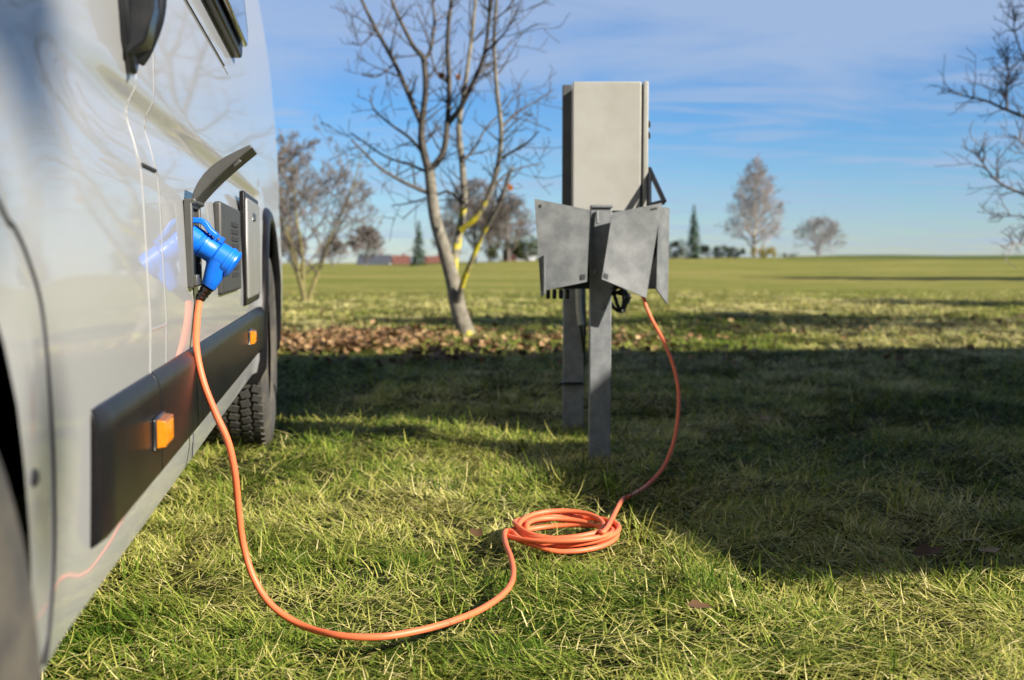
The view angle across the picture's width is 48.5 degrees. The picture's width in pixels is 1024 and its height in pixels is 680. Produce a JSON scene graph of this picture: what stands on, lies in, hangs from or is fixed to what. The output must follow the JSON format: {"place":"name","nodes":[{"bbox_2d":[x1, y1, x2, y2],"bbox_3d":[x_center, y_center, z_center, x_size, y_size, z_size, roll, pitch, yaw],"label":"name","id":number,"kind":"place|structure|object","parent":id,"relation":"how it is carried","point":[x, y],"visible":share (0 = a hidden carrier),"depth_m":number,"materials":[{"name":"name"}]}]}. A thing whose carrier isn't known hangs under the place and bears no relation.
{"place":"outdoors","nodes":[
{"label":"outdoors","id":0,"kind":"place"},
{"bbox_2d":[42,255,1023,679],"bbox_3d":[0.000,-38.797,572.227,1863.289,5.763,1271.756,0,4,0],"label":"ground","id":1,"kind":"structure","parent":0,"point":[985,275],"depth_m":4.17,"materials":[{"name":"green plant"}]},
{"bbox_2d":[0,0,282,679],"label":"campervan","id":2,"kind":"object","parent":1,"relation":"on","point":[138,154],"visible":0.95,"depth_m":1.27,"materials":[{"name":"paint"}]},
{"bbox_2d":[204,0,247,57],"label":"window","id":3,"kind":"structure","parent":2,"relation":"in","point":[229,16],"depth_m":2.64,"materials":[{"name":"black glass"}]},
{"bbox_2d":[193,233,680,640],"bbox_3d":[0.100,0.108,2.636,0.428,0.680,1.971,2,5,29],"label":"extension cable","id":4,"kind":"object","parent":2,"relation":"hanging from","point":[219,256],"visible":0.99,"depth_m":1.91,"materials":[{"name":"orange plastic"}]},
{"bbox_2d":[281,225,309,267],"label":"bare tree","id":5,"kind":"object","parent":1,"relation":"on","point":[296,246],"visible":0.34,"depth_m":69.57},
{"bbox_2d":[276,113,384,301],"bbox_3d":[-3.049,-1.906,16.886,2.131,2.904,2.274,-3,5,-38],"label":"bare tree","id":6,"kind":"object","parent":1,"relation":"on","point":[290,188],"visible":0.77,"depth_m":16.90,"materials":[{"name":"brown plant"}]},
{"bbox_2d":[315,233,351,266],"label":"bare tree","id":7,"kind":"object","parent":1,"relation":"on","point":[336,241],"visible":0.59,"depth_m":74.64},
{"bbox_2d":[345,224,385,265],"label":"bare tree","id":8,"kind":"object","parent":1,"relation":"on","point":[369,240],"visible":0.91,"depth_m":84.25,"materials":[{"name":"plant"}]},
{"bbox_2d":[356,253,392,264],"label":"house","id":9,"kind":"structure","parent":1,"relation":"on","point":[380,259],"depth_m":148.61,"materials":[{"name":"stone"}]},
{"bbox_2d":[391,253,410,263],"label":"house","id":10,"kind":"structure","parent":1,"relation":"on","point":[403,258],"depth_m":156.91,"materials":[{"name":"tile"}]},
{"bbox_2d":[408,221,429,265],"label":"spruce","id":11,"kind":"object","parent":1,"relation":"on","point":[418,256],"visible":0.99,"depth_m":87.55,"materials":[{"name":"green plant"}]},
{"bbox_2d":[424,254,439,263],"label":"house","id":12,"kind":"structure","parent":1,"relation":"on","point":[433,259],"depth_m":158.83,"materials":[{"name":"brick"}]},
{"bbox_2d":[318,0,569,336],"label":"bare tree","id":13,"kind":"object","parent":1,"relation":"on","point":[449,261],"visible":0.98,"depth_m":9.31,"materials":[{"name":"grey plant"}]},
{"bbox_2d":[430,215,468,253],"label":"bare tree","id":14,"kind":"object","parent":1,"relation":"on","point":[449,226],"visible":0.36,"depth_m":109.18,"materials":[{"name":"plant"}]},
{"bbox_2d":[470,527,482,535],"bbox_3d":[-0.077,0.419,2.489,0.029,0.016,0.032,0,4,0],"label":"fallen leaf","id":15,"kind":"object","parent":1,"relation":"on","point":[477,532],"visible":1,"depth_m":2.49,"materials":[{"name":"brown plant"}]},
{"bbox_2d":[439,175,518,262],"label":"bare tree","id":16,"kind":"object","parent":1,"relation":"on","point":[472,208],"visible":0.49,"depth_m":93.72,"materials":[{"name":"brown plant"}]},
{"bbox_2d":[466,206,514,261],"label":"bare tree","id":17,"kind":"object","parent":1,"relation":"on","point":[477,234],"visible":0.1,"depth_m":99.28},
{"bbox_2d":[483,240,516,261],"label":"bush","id":18,"kind":"object","parent":1,"relation":"on","point":[493,252],"visible":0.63,"depth_m":96.20,"materials":[{"name":"green plant"}]},
{"bbox_2d":[478,191,535,261],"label":"bare tree","id":19,"kind":"object","parent":1,"relation":"on","point":[506,219],"visible":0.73,"depth_m":91.15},
{"bbox_2d":[510,235,538,261],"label":"bush","id":20,"kind":"object","parent":1,"relation":"on","point":[519,253],"visible":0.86,"depth_m":95.32,"materials":[{"name":"green plant"}]},
{"bbox_2d":[534,81,669,464],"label":"power pillar","id":21,"kind":"structure","parent":1,"relation":"on","point":[602,229],"depth_m":3.58,"materials":[{"name":"metal"}]},
{"bbox_2d":[277,310,1023,370],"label":"leaf litter","id":22,"kind":"object","parent":1,"relation":"on","point":[298,340],"visible":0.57,"depth_m":8.15,"materials":[{"name":"brown plant"}]},
{"bbox_2d":[669,238,687,258],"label":"bush","id":23,"kind":"object","parent":1,"relation":"on","point":[675,254],"visible":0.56,"depth_m":98.70,"materials":[{"name":"green plant"}]},
{"bbox_2d":[683,205,703,258],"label":"spruce","id":24,"kind":"object","parent":1,"relation":"on","point":[694,247],"visible":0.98,"depth_m":97.41,"materials":[{"name":"green plant"}]},
{"bbox_2d":[686,599,711,607],"bbox_3d":[0.326,0.460,1.971,0.039,0.010,0.044,2,5,26],"label":"fallen leaf","id":25,"kind":"object","parent":1,"relation":"on","point":[695,603],"visible":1,"depth_m":1.98,"materials":[{"name":"brown plant"}]},
{"bbox_2d":[699,244,726,257],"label":"bush","id":26,"kind":"object","parent":1,"relation":"on","point":[706,248],"visible":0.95,"depth_m":101.63,"materials":[{"name":"green plant"}]},
{"bbox_2d":[725,246,745,257],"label":"bush","id":27,"kind":"object","parent":1,"relation":"on","point":[731,252],"visible":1,"depth_m":100.30,"materials":[{"name":"green plant"}]},
{"bbox_2d":[715,155,789,257],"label":"birch","id":28,"kind":"object","parent":1,"relation":"on","point":[754,186],"visible":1,"depth_m":99.24,"materials":[{"name":"grey plant"}]},
{"bbox_2d":[750,245,776,257],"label":"bush","id":29,"kind":"object","parent":1,"relation":"on","point":[769,251],"visible":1,"depth_m":98.58,"materials":[{"name":"green plant"}]},
{"bbox_2d":[778,252,798,257],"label":"bush","id":30,"kind":"object","parent":1,"relation":"on","point":[789,256],"visible":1,"depth_m":103.39,"materials":[{"name":"green plant"}]},
{"bbox_2d":[792,214,847,256],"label":"bare tree","id":31,"kind":"object","parent":1,"relation":"on","point":[825,235],"visible":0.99,"depth_m":104.31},
{"bbox_2d":[912,543,942,555],"bbox_3d":[0.847,0.429,2.322,0.054,0.020,0.046,3,5,37],"label":"fallen leaf","id":32,"kind":"object","parent":1,"relation":"on","point":[923,549],"visible":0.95,"depth_m":2.33,"materials":[{"name":"brown plant"}]},
{"bbox_2d":[959,538,974,540],"bbox_3d":[0.980,0.426,2.438,0.044,0.010,0.039,-2,4,-20],"label":"fallen leaf","id":33,"kind":"object","parent":1,"relation":"on","point":[969,539],"visible":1,"depth_m":2.44,"materials":[{"name":"plant"}]},
{"bbox_2d":[924,0,1023,267],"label":"bare tree","id":34,"kind":"object","parent":1,"relation":"on","point":[1003,94],"visible":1,"depth_m":8.95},
{"bbox_2d":[976,548,999,551],"bbox_3d":[0.978,0.432,2.345,0.053,0.011,0.047,-4,6,-44],"label":"fallen leaf","id":35,"kind":"object","parent":1,"relation":"on","point":[990,549],"visible":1,"depth_m":2.35,"materials":[{"name":"plant"}]},
{"bbox_2d":[259,0,1023,262],"label":"sky","id":36,"kind":"structure","parent":0,"point":[831,96],"materials":[{"name":"blue"}]}
]}

